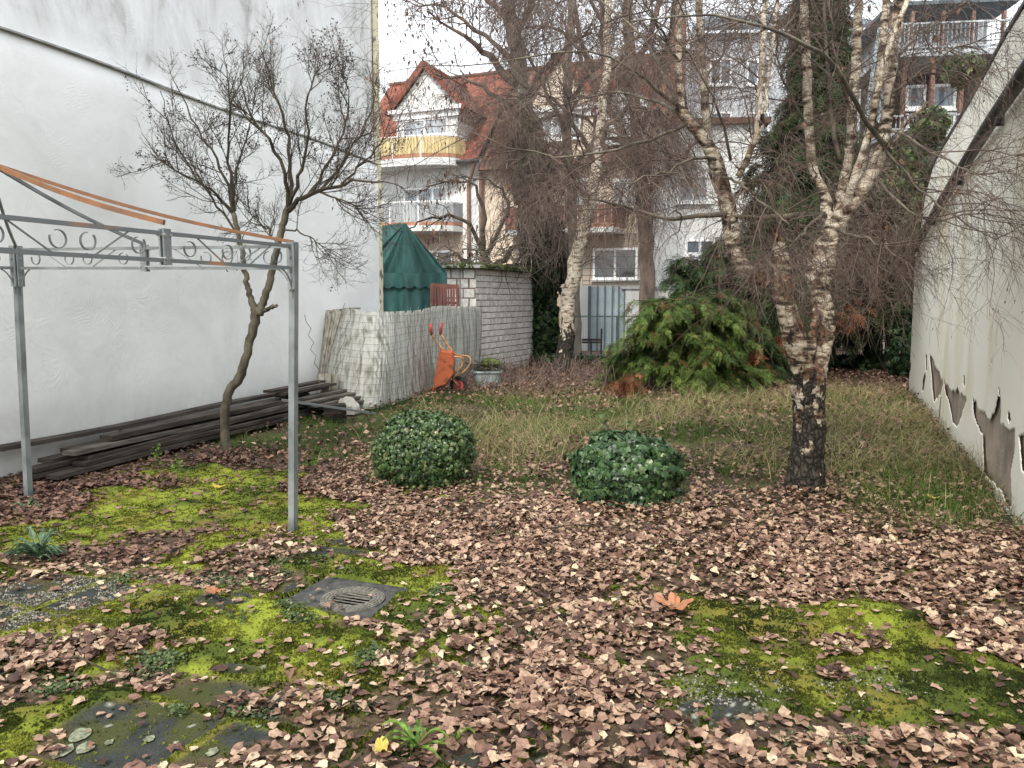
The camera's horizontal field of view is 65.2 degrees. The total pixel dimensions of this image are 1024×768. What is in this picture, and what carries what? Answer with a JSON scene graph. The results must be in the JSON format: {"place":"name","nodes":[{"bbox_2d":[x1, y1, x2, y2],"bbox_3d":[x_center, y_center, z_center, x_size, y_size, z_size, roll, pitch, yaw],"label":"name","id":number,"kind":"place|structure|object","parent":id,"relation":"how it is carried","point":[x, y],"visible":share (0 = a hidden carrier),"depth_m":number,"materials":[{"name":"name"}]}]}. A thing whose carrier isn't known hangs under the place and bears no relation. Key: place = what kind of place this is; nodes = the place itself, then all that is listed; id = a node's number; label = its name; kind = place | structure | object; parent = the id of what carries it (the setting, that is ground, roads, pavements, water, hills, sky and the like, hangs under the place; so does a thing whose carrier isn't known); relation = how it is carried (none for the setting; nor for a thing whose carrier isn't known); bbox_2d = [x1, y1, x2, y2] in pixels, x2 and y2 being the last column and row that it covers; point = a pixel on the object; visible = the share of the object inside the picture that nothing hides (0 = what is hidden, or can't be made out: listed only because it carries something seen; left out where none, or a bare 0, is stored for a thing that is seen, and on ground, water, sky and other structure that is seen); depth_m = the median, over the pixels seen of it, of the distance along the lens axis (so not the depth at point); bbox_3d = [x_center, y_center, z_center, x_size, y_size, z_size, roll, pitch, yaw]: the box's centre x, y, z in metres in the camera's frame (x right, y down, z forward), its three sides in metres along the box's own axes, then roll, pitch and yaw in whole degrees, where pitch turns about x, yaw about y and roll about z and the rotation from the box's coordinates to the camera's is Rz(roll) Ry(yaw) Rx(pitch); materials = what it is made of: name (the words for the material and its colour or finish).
{"place":"outdoors","nodes":[
{"label":"outdoors","id":0,"kind":"place"},
{"bbox_2d":[0,461,1023,767],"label":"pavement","id":1,"kind":"structure","parent":0,"point":[156,751],"depth_m":3.76,"materials":[{"name":"plant"}]},
{"bbox_2d":[3,526,66,559],"bbox_3d":[-3.090,1.042,5.202,0.388,0.185,0.393,0,6,0],"label":"thistle weed","id":2,"kind":"object","parent":1,"relation":"on","point":[40,549],"visible":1,"depth_m":5.18,"materials":[{"name":"plant"}]},
{"bbox_2d":[20,464,76,479],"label":"old board","id":3,"kind":"object","parent":1,"relation":"on","point":[39,475],"visible":0.12,"depth_m":7.52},
{"bbox_2d":[32,414,271,472],"bbox_3d":[-3.779,0.562,9.789,0.183,0.064,4.952,2,6,16],"label":"old board","id":4,"kind":"object","parent":3,"relation":"on","point":[41,467],"visible":0.12,"depth_m":7.60,"materials":[{"name":"wood"}]},
{"bbox_2d":[38,447,113,462],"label":"old board","id":5,"kind":"object","parent":4,"relation":"on","point":[58,457],"visible":0.11,"depth_m":7.75,"materials":[{"name":"wood"}]},
{"bbox_2d":[60,415,229,451],"bbox_3d":[-3.810,0.436,10.021,0.198,0.064,4.301,2,6,17],"label":"old board","id":6,"kind":"object","parent":5,"relation":"on","point":[80,445],"visible":0.11,"depth_m":8.27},
{"bbox_2d":[119,392,309,430],"bbox_3d":[-3.691,0.340,10.448,0.170,0.063,3.602,2,6,17],"label":"old board","id":7,"kind":"object","parent":6,"relation":"on","point":[308,393],"visible":0.18,"depth_m":11.03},
{"bbox_2d":[0,390,287,451],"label":"old board","id":8,"kind":"object","parent":7,"relation":"on","point":[78,434],"visible":0.8,"depth_m":8.86,"materials":[{"name":"wood"}]},
{"bbox_2d":[78,404,308,459],"bbox_3d":[-3.603,0.501,9.886,0.172,0.064,4.252,2,6,16],"label":"old board","id":9,"kind":"object","parent":4,"relation":"on","point":[103,453],"visible":0.67,"depth_m":8.82,"materials":[{"name":"wood"}]},
{"bbox_2d":[62,397,320,455],"bbox_3d":[-3.620,0.442,9.964,0.176,0.064,4.702,2,6,16],"label":"old board","id":10,"kind":"object","parent":9,"relation":"on","point":[118,442],"visible":0.71,"depth_m":8.82,"materials":[{"name":"wood"}]},
{"bbox_2d":[100,394,307,440],"bbox_3d":[-3.620,0.367,10.087,0.182,0.076,3.850,2,6,17],"label":"old board","id":11,"kind":"object","parent":10,"relation":"on","point":[122,434],"visible":0.8,"depth_m":9.27,"materials":[{"name":"wood"}]},
{"bbox_2d":[274,387,328,397],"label":"short board","id":12,"kind":"object","parent":11,"relation":"on","point":[277,396],"visible":0.36,"depth_m":11.79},
{"bbox_2d":[276,383,335,395],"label":"short board","id":13,"kind":"object","parent":12,"relation":"on","point":[305,389],"visible":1,"depth_m":11.83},
{"bbox_2d":[263,380,325,392],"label":"short board","id":14,"kind":"object","parent":13,"relation":"on","point":[285,388],"visible":0.79,"depth_m":11.65,"materials":[{"name":"wood"}]},
{"bbox_2d":[298,389,346,400],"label":"short board","id":15,"kind":"object","parent":10,"relation":"on","point":[320,394],"visible":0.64,"depth_m":11.99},
{"bbox_2d":[49,566,343,758],"bbox_3d":[-1.416,1.257,3.966,0.837,0.044,2.036,0,6,0],"label":"lichen","id":16,"kind":"object","parent":1,"relation":"on","point":[78,734],"visible":0.87,"depth_m":3.07},
{"bbox_2d":[283,577,407,619],"bbox_3d":[-0.952,1.334,4.588,0.584,0.265,0.504,2,7,21],"label":"drain cover","id":17,"kind":"object","parent":1,"relation":"in","point":[353,597],"visible":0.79,"depth_m":4.60,"materials":[{"name":"metal"}]},
{"bbox_2d":[382,718,448,759],"bbox_3d":[-0.360,1.324,3.001,0.300,0.089,0.200,4,7,32],"label":"dandelion","id":18,"kind":"object","parent":1,"relation":"on","point":[412,740],"visible":1,"depth_m":3.00,"materials":[{"name":"plant"}]},
{"bbox_2d":[365,402,481,491],"bbox_3d":[-0.823,0.584,7.486,1.104,0.822,1.041,0,6,0],"label":"ivy mound","id":19,"kind":"object","parent":1,"relation":"on","point":[420,447],"visible":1,"depth_m":7.19,"materials":[{"name":"green plant"}]},
{"bbox_2d":[24,483,887,748],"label":"creeping weeds","id":20,"kind":"object","parent":1,"relation":"on","point":[154,658],"visible":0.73,"depth_m":3.71,"materials":[{"name":"green plant"}]},
{"bbox_2d":[440,727,474,741],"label":"dandelion","id":21,"kind":"object","parent":1,"relation":"on","point":[458,733],"visible":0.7,"depth_m":3.03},
{"bbox_2d":[0,560,971,747],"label":"grit","id":22,"kind":"object","parent":1,"relation":"on","point":[55,595],"visible":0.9,"depth_m":4.38,"materials":[{"name":"gravel"}]},
{"bbox_2d":[0,440,1023,767],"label":"leaf litter","id":23,"kind":"object","parent":1,"relation":"on","point":[772,558],"visible":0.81,"depth_m":4.60,"materials":[{"name":"brown plant"}]},
{"bbox_2d":[48,656,132,672],"bbox_3d":[-1.886,1.258,3.590,0.427,0.041,0.056,1,6,13],"label":"fallen twig","id":24,"kind":"object","parent":23,"relation":"on","point":[84,659],"visible":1,"depth_m":3.60,"materials":[{"name":"wood"}]},
{"bbox_2d":[656,592,699,612],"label":"maple leaf","id":25,"kind":"object","parent":23,"relation":"on","point":[673,598],"visible":1,"depth_m":4.30,"materials":[{"name":"plant"}]},
{"bbox_2d":[0,460,1023,767],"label":"moss carpet","id":26,"kind":"object","parent":1,"relation":"on","point":[286,648],"visible":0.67,"depth_m":3.93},
{"bbox_2d":[374,736,389,751],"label":"fallen leaf","id":27,"kind":"object","parent":26,"relation":"on","point":[379,744],"visible":1,"depth_m":2.95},
{"bbox_2d":[562,414,691,508],"bbox_3d":[0.975,0.672,6.870,1.127,0.809,1.024,0,6,0],"label":"ivy mound","id":28,"kind":"object","parent":1,"relation":"on","point":[634,468],"visible":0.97,"depth_m":6.59,"materials":[{"name":"green plant"}]},
{"bbox_2d":[130,348,1017,600],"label":"ground","id":29,"kind":"structure","parent":0,"point":[754,480],"depth_m":9.94,"materials":[{"name":"beige plant"}]},
{"bbox_2d":[46,408,323,479],"bbox_3d":[-3.562,0.616,9.754,0.174,0.064,4.901,2,6,17],"label":"old board","id":30,"kind":"object","parent":29,"relation":"on","point":[67,473],"visible":0.73,"depth_m":8.52,"materials":[{"name":"wood"}]},
{"bbox_2d":[73,406,318,466],"bbox_3d":[-3.565,0.552,9.880,0.185,0.064,4.452,2,6,16],"label":"old board","id":31,"kind":"object","parent":30,"relation":"on","point":[234,426],"visible":0.73,"depth_m":9.20,"materials":[{"name":"wood"}]},
{"bbox_2d":[0,0,382,476],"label":"plastered gable wall","id":32,"kind":"structure","parent":29,"relation":"on","point":[107,347],"depth_m":9.46,"materials":[{"name":"white paint"}]},
{"bbox_2d":[319,311,332,373],"bbox_3d":[-3.038,-0.474,13.428,0.085,1.495,0.998,2,6,14],"label":"edge strip","id":33,"kind":"object","parent":32,"relation":"attached to","point":[327,316],"visible":0.21,"depth_m":13.20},
{"bbox_2d":[107,2,439,455],"bbox_3d":[-2.507,-1.622,8.518,3.668,4.896,1.923,1,6,10],"label":"pruned shrub tree","id":34,"kind":"object","parent":29,"relation":"on","point":[259,309],"visible":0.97,"depth_m":8.39,"materials":[{"name":"grey plant"}]},
{"bbox_2d":[320,313,331,373],"bbox_3d":[-3.007,-0.453,13.376,0.123,1.463,0.994,2,6,14],"label":"edge strip","id":35,"kind":"object","parent":29,"relation":"on","point":[327,331],"visible":0.21,"depth_m":13.13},
{"bbox_2d":[322,309,338,373],"bbox_3d":[-2.967,-0.488,13.389,0.169,1.531,1.016,2,6,14],"label":"edge strip","id":36,"kind":"object","parent":29,"relation":"on","point":[331,328],"visible":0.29,"depth_m":13.15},
{"bbox_2d":[324,309,341,373],"bbox_3d":[-2.903,-0.467,13.345,0.245,1.498,1.016,2,6,14],"label":"edge strip","id":37,"kind":"object","parent":29,"relation":"on","point":[338,319],"visible":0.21,"depth_m":13.11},
{"bbox_2d":[323,403,346,420],"bbox_3d":[-2.520,0.395,11.385,0.300,0.220,0.250,-2,6,-17],"label":"timber block","id":38,"kind":"object","parent":29,"relation":"on","point":[332,413],"depth_m":11.27,"materials":[{"name":"wood"}]},
{"bbox_2d":[281,399,375,414],"bbox_3d":[-2.521,0.318,11.095,1.351,0.324,0.090,-4,8,-36],"label":"rusty rail","id":39,"kind":"object","parent":38,"relation":"on","point":[328,406],"visible":0.93,"depth_m":11.07,"materials":[{"name":"metal"}]},
{"bbox_2d":[338,396,359,414],"bbox_3d":[-2.459,0.317,11.948,0.352,0.259,0.313,3,7,27],"label":"rubble stone","id":40,"kind":"object","parent":29,"relation":"on","point":[350,402],"visible":0.64,"depth_m":11.87,"materials":[{"name":"stone"}]},
{"bbox_2d":[326,308,381,408],"bbox_3d":[-2.612,-0.434,12.774,1.095,1.554,0.997,0,6,0],"label":"leaning sheet","id":41,"kind":"object","parent":29,"relation":"on","point":[368,393],"visible":0.83,"depth_m":12.74,"materials":[{"name":"wood"}]},
{"bbox_2d":[376,311,410,407],"bbox_3d":[-1.982,-0.449,13.197,0.235,1.496,1.727,2,6,15],"label":"leaning sheet","id":42,"kind":"object","parent":29,"relation":"on","point":[388,318],"visible":0.96,"depth_m":13.15,"materials":[{"name":"wood"}]},
{"bbox_2d":[325,303,486,405],"bbox_3d":[-1.371,-0.716,15.053,1.211,1.638,5.958,3,7,27],"label":"wire netting","id":43,"kind":"object","parent":42,"relation":"attached to","point":[463,314],"visible":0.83,"depth_m":13.88,"materials":[{"name":"metal"}]},
{"bbox_2d":[382,223,446,313],"bbox_3d":[-3.703,-1.852,17.838,5.039,3.298,0.846,3,7,29],"label":"green tent","id":44,"kind":"object","parent":29,"relation":"on","point":[413,274],"visible":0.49,"depth_m":17.02,"materials":[{"name":"fabric"}]},
{"bbox_2d":[406,307,431,398],"bbox_3d":[-1.658,-0.580,14.194,0.126,1.543,1.551,2,6,16],"label":"leaning sheet","id":45,"kind":"object","parent":29,"relation":"on","point":[416,346],"visible":0.84,"depth_m":14.24,"materials":[{"name":"wood"}]},
{"bbox_2d":[428,306,450,390],"bbox_3d":[-1.373,-0.699,15.207,0.112,1.564,1.467,2,6,14],"label":"leaning sheet","id":46,"kind":"object","parent":29,"relation":"on","point":[439,314],"visible":0.61,"depth_m":15.11,"materials":[{"name":"wood"}]},
{"bbox_2d":[430,283,459,307],"bbox_3d":[-1.384,-1.088,16.710,0.676,2.019,0.116,-3,7,-29],"label":"slat panel","id":47,"kind":"object","parent":29,"relation":"on","point":[440,302],"visible":0.44,"depth_m":16.59,"materials":[{"name":"wood"}]},
{"bbox_2d":[429,323,471,392],"bbox_3d":[-1.092,-0.450,14.283,0.723,1.269,0.600,0,6,0],"label":"wheelbarrow","id":48,"kind":"object","parent":29,"relation":"on","point":[445,373],"visible":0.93,"depth_m":14.02,"materials":[{"name":"orange metal"}]},
{"bbox_2d":[449,306,467,385],"bbox_3d":[-1.107,-0.796,16.186,0.095,1.551,1.398,2,6,16],"label":"leaning sheet","id":49,"kind":"object","parent":29,"relation":"on","point":[461,322],"visible":0.65,"depth_m":16.23,"materials":[{"name":"wood"}]},
{"bbox_2d":[465,306,481,378],"bbox_3d":[-0.821,-0.899,17.145,0.080,1.554,1.248,2,6,15],"label":"leaning sheet","id":50,"kind":"object","parent":29,"relation":"on","point":[473,321],"visible":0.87,"depth_m":17.10,"materials":[{"name":"wood"}]},
{"bbox_2d":[403,165,564,266],"bbox_3d":[-0.923,-2.966,20.315,4.873,5.416,2.518,0,6,0],"label":"bare tree","id":51,"kind":"object","parent":29,"relation":"on","point":[472,229],"visible":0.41,"depth_m":20.21,"materials":[{"name":"brown plant"}]},
{"bbox_2d":[472,369,502,385],"bbox_3d":[-0.485,-0.138,15.813,0.590,0.320,0.450,-1,6,-8],"label":"plastic tub","id":52,"kind":"object","parent":29,"relation":"on","point":[490,376],"visible":0.61,"depth_m":15.63,"materials":[{"name":"plastic"}]},
{"bbox_2d":[464,359,511,371],"bbox_3d":[-0.484,-0.317,15.801,0.984,0.393,0.693,0,6,0],"label":"twig heap","id":53,"kind":"object","parent":52,"relation":"on","point":[478,366],"visible":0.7,"depth_m":15.70,"materials":[{"name":"brown plant"}]},
{"bbox_2d":[480,358,499,367],"bbox_3d":[-0.442,-0.422,15.790,0.407,0.190,0.257,0,6,0],"label":"mossy clod","id":54,"kind":"object","parent":53,"relation":"on","point":[486,361],"visible":0.97,"depth_m":15.70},
{"bbox_2d":[440,261,535,370],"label":"block outbuilding","id":55,"kind":"structure","parent":29,"relation":"on","point":[507,329],"depth_m":18.91,"materials":[{"name":"brick"}]},
{"bbox_2d":[428,201,568,297],"bbox_3d":[-0.409,-3.214,19.017,3.138,2.995,4.111,3,7,24],"label":"branch tangle","id":56,"kind":"object","parent":55,"relation":"on","point":[497,252],"visible":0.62,"depth_m":19.03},
{"bbox_2d":[380,0,640,267],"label":"bare tree","id":57,"kind":"object","parent":29,"relation":"on","point":[437,17],"visible":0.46,"depth_m":22.84,"materials":[{"name":"brown plant"}]},
{"bbox_2d":[380,17,687,306],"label":"white gabled house","id":58,"kind":"structure","parent":29,"relation":"on","point":[458,232],"depth_m":33.36,"materials":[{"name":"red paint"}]},
{"bbox_2d":[402,177,448,203],"bbox_3d":[-3.717,-8.205,34.188,2.249,1.114,0.140,2,7,22],"label":"window","id":59,"kind":"structure","parent":58,"relation":"in","point":[418,184],"depth_m":34.19,"materials":[{"name":"glass"}]},
{"bbox_2d":[593,247,638,279],"bbox_3d":[4.062,-4.713,31.578,1.933,1.301,0.140,2,7,22],"label":"window","id":60,"kind":"structure","parent":58,"relation":"in","point":[630,259],"depth_m":31.57,"materials":[{"name":"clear glass"}]},
{"bbox_2d":[512,107,569,353],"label":"ivy pillar","id":61,"kind":"structure","parent":29,"relation":"on","point":[546,329],"depth_m":20.73,"materials":[{"name":"green plant"}]},
{"bbox_2d":[445,350,694,396],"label":"dry stems","id":62,"kind":"object","parent":29,"relation":"on","point":[542,371],"visible":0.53,"depth_m":15.47,"materials":[{"name":"plant"}]},
{"bbox_2d":[459,0,684,353],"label":"bare tree","id":63,"kind":"object","parent":29,"relation":"on","point":[577,311],"visible":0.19,"depth_m":23.87,"materials":[{"name":"brown plant"}]},
{"bbox_2d":[528,351,615,365],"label":"ivy hedge","id":64,"kind":"object","parent":29,"relation":"on","point":[550,355],"visible":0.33,"depth_m":20.74,"materials":[{"name":"green plant"}]},
{"bbox_2d":[435,0,741,372],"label":"birch tree","id":65,"kind":"object","parent":29,"relation":"on","point":[565,346],"visible":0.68,"depth_m":17.99,"materials":[{"name":"brown plant"}]},
{"bbox_2d":[208,358,970,464],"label":"back leaf litter","id":66,"kind":"object","parent":29,"relation":"on","point":[873,374],"visible":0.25,"depth_m":11.97,"materials":[{"name":"plant"}]},
{"bbox_2d":[582,328,602,353],"bbox_3d":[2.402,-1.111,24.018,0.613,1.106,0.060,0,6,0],"label":"garden bench","id":67,"kind":"object","parent":29,"relation":"on","point":[590,341],"visible":0.73,"depth_m":23.98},
{"bbox_2d":[573,315,616,355],"bbox_3d":[2.319,-1.268,22.291,1.214,1.294,0.035,0,6,0],"label":"fence panel","id":68,"kind":"object","parent":29,"relation":"on","point":[590,331],"visible":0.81,"depth_m":22.26,"materials":[{"name":"grey metal"}]},
{"bbox_2d":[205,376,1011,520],"bbox_3d":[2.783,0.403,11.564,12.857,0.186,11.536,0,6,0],"label":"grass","id":69,"kind":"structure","parent":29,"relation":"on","point":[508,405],"depth_m":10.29,"materials":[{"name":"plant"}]},
{"bbox_2d":[319,400,364,409],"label":"short board","id":70,"kind":"object","parent":69,"relation":"on","point":[357,401],"visible":0.21,"depth_m":12.28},
{"bbox_2d":[309,396,360,407],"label":"short board","id":71,"kind":"object","parent":70,"relation":"on","point":[337,400],"visible":0.29,"depth_m":11.81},
{"bbox_2d":[302,392,355,404],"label":"short board","id":72,"kind":"object","parent":71,"relation":"on","point":[328,398],"visible":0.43,"depth_m":11.88,"materials":[{"name":"wood"}]},
{"bbox_2d":[196,0,1023,500],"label":"birch tree","id":73,"kind":"object","parent":29,"relation":"on","point":[808,358],"visible":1,"depth_m":6.33,"materials":[{"name":"brown plant"}]},
{"bbox_2d":[602,371,646,399],"bbox_3d":[1.972,0.174,13.677,0.863,0.839,0.852,0,6,0],"label":"dead bough","id":74,"kind":"object","parent":29,"relation":"on","point":[621,386],"visible":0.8,"depth_m":13.61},
{"bbox_2d":[580,286,675,350],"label":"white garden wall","id":75,"kind":"structure","parent":29,"relation":"on","point":[593,302],"depth_m":26.87,"materials":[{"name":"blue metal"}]},
{"bbox_2d":[582,256,639,284],"bbox_3d":[3.475,-3.788,26.754,2.255,0.959,0.024,0,6,2],"label":"wire trellis","id":76,"kind":"object","parent":75,"relation":"on","point":[597,275],"visible":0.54,"depth_m":26.77,"materials":[{"name":"grey metal"}]},
{"bbox_2d":[535,0,755,311],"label":"bare tree","id":77,"kind":"object","parent":29,"relation":"on","point":[647,289],"visible":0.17,"depth_m":25.35,"materials":[{"name":"brown plant"}]},
{"bbox_2d":[658,253,710,298],"bbox_3d":[3.893,-1.349,17.260,2.593,2.907,2.313,0,6,0],"label":"young cypress","id":78,"kind":"object","parent":29,"relation":"on","point":[686,285],"visible":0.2,"depth_m":16.86,"materials":[{"name":"green plant"}]},
{"bbox_2d":[590,290,784,400],"bbox_3d":[3.221,-0.733,14.881,3.527,2.030,3.032,0,6,0],"label":"cypress","id":79,"kind":"object","parent":29,"relation":"on","point":[709,362],"visible":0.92,"depth_m":14.27,"materials":[{"name":"green plant"}]},
{"bbox_2d":[737,341,770,374],"bbox_3d":[4.354,-0.539,14.662,0.677,0.779,0.927,5,8,41],"label":"dead bough","id":80,"kind":"object","parent":79,"relation":"attached to","point":[753,358],"visible":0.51,"depth_m":14.50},
{"bbox_2d":[649,116,771,285],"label":"white side house","id":81,"kind":"structure","parent":29,"relation":"on","point":[670,248],"depth_m":28.40,"materials":[{"name":"paint"}]},
{"bbox_2d":[677,176,710,204],"bbox_3d":[6.407,-6.844,28.249,1.233,0.995,0.140,1,6,6],"label":"window","id":82,"kind":"structure","parent":81,"relation":"in","point":[706,183],"depth_m":28.27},
{"bbox_2d":[683,239,714,256],"bbox_3d":[6.678,-4.839,28.436,1.164,0.633,0.140,1,6,6],"label":"window","id":83,"kind":"structure","parent":81,"relation":"in","point":[687,246],"depth_m":28.46,"materials":[{"name":"clear glass"}]},
{"bbox_2d":[660,233,791,387],"bbox_3d":[4.470,-1.445,16.622,3.117,3.290,2.834,0,6,0],"label":"young cypress","id":84,"kind":"object","parent":29,"relation":"on","point":[766,344],"visible":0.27,"depth_m":16.05,"materials":[{"name":"green plant"}]},
{"bbox_2d":[765,336,786,366],"bbox_3d":[5.630,-0.730,16.514,0.885,0.786,0.818,0,6,0],"label":"dead bough","id":85,"kind":"object","parent":84,"relation":"attached to","point":[778,342],"visible":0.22,"depth_m":16.48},
{"bbox_2d":[685,15,870,211],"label":"grey roofed house","id":86,"kind":"structure","parent":29,"relation":"on","point":[753,86],"depth_m":36.51,"materials":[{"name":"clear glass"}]},
{"bbox_2d":[709,58,732,86],"bbox_3d":[9.515,-14.199,36.467,1.131,1.246,0.140,0,6,3],"label":"window","id":87,"kind":"structure","parent":86,"relation":"in","point":[714,58],"depth_m":36.49,"materials":[{"name":"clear glass"}]},
{"bbox_2d":[745,58,770,86],"bbox_3d":[11.194,-14.167,36.386,1.126,1.243,0.140,0,6,3],"label":"window","id":88,"kind":"structure","parent":86,"relation":"in","point":[756,73],"depth_m":36.41,"materials":[{"name":"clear glass"}]},
{"bbox_2d":[732,128,837,355],"bbox_3d":[6.905,-3.737,21.208,3.042,6.333,3.069,0,6,0],"label":"tall conifer","id":89,"kind":"object","parent":29,"relation":"on","point":[753,170],"visible":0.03,"depth_m":20.89,"materials":[{"name":"green plant"}]},
{"bbox_2d":[665,159,927,350],"bbox_3d":[5.530,-2.308,14.319,5.151,3.572,4.618,0,6,0],"label":"brushwood","id":90,"kind":"object","parent":29,"relation":"on","point":[857,288],"visible":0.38,"depth_m":14.28,"materials":[{"name":"brown wood"}]},
{"bbox_2d":[739,219,863,369],"bbox_3d":[6.425,-2.017,18.538,3.139,3.479,3.154,-3,7,-28],"label":"yew bush","id":91,"kind":"object","parent":29,"relation":"on","point":[842,340],"visible":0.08,"depth_m":17.69,"materials":[{"name":"green plant"}]},
{"bbox_2d":[835,296,875,337],"bbox_3d":[7.144,-1.409,16.909,0.917,0.909,0.889,0,6,0],"label":"dead bough","id":92,"kind":"object","parent":91,"relation":"attached to","point":[851,318],"visible":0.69,"depth_m":16.89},
{"bbox_2d":[756,0,885,368],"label":"tall conifer","id":93,"kind":"object","parent":29,"relation":"on","point":[807,186],"visible":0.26,"depth_m":18.94,"materials":[{"name":"green plant"}]},
{"bbox_2d":[779,353,883,374],"bbox_3d":[7.048,-0.488,19.206,4.386,0.683,1.438,1,6,13],"label":"ivy hedge","id":94,"kind":"object","parent":29,"relation":"on","point":[858,362],"visible":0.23,"depth_m":18.63,"materials":[{"name":"green plant"}]},
{"bbox_2d":[813,195,893,360],"bbox_3d":[8.156,-2.462,19.094,3.304,4.246,3.437,0,6,0],"label":"yew bush","id":95,"kind":"object","parent":29,"relation":"on","point":[862,331],"visible":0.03,"depth_m":18.00,"materials":[{"name":"green plant"}]},
{"bbox_2d":[833,170,900,374],"bbox_3d":[8.392,-2.556,17.819,3.012,4.702,2.958,0,6,0],"label":"yew bush","id":96,"kind":"object","parent":29,"relation":"on","point":[887,334],"visible":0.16,"depth_m":17.59,"materials":[{"name":"green plant"}]},
{"bbox_2d":[857,208,885,371],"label":"ivy column","id":97,"kind":"structure","parent":29,"relation":"on","point":[872,355],"depth_m":18.23,"materials":[{"name":"green plant"}]},
{"bbox_2d":[884,155,931,381],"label":"ivy column","id":98,"kind":"structure","parent":29,"relation":"on","point":[898,364],"depth_m":16.61,"materials":[{"name":"green plant"}]},
{"bbox_2d":[821,444,1023,538],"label":"wall foot grass","id":99,"kind":"structure","parent":29,"relation":"on","point":[924,500],"depth_m":6.65,"materials":[{"name":"plant"}]},
{"bbox_2d":[843,0,1018,351],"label":"terrace building","id":100,"kind":"structure","parent":29,"relation":"on","point":[984,34],"depth_m":24.20,"materials":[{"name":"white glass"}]},
{"bbox_2d":[905,85,926,111],"bbox_3d":[12.334,-8.733,24.439,0.710,0.783,0.140,1,6,7],"label":"window","id":101,"kind":"structure","parent":100,"relation":"in","point":[913,104],"depth_m":24.46,"materials":[{"name":"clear glass"}]},
{"bbox_2d":[906,19,982,46],"bbox_3d":[13.385,-10.958,24.764,2.316,1.025,0.140,1,6,7],"label":"balcony railing","id":102,"kind":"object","parent":100,"relation":"in","point":[980,29],"depth_m":24.77,"materials":[{"name":"metal"}]},
{"bbox_2d":[934,84,956,111],"bbox_3d":[13.139,-8.715,24.344,0.844,0.811,0.140,1,6,7],"label":"window","id":103,"kind":"structure","parent":100,"relation":"in","point":[940,92],"depth_m":24.36,"materials":[{"name":"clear glass"}]},
{"bbox_2d":[903,0,1023,525],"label":"peeling boundary wall","id":104,"kind":"structure","parent":29,"relation":"on","point":[969,391],"depth_m":8.04,"materials":[{"name":"white paint"}]},
{"bbox_2d":[881,51,986,239],"bbox_3d":[7.345,-3.868,13.851,1.036,2.574,4.483,1,6,11],"label":"climbing ivy","id":105,"kind":"object","parent":104,"relation":"attached to","point":[934,137],"visible":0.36,"depth_m":14.71,"materials":[{"name":"green plant"}]},
{"bbox_2d":[378,0,1022,100],"label":"sky","id":106,"kind":"structure","parent":0,"point":[395,44],"materials":[{"name":"white"}]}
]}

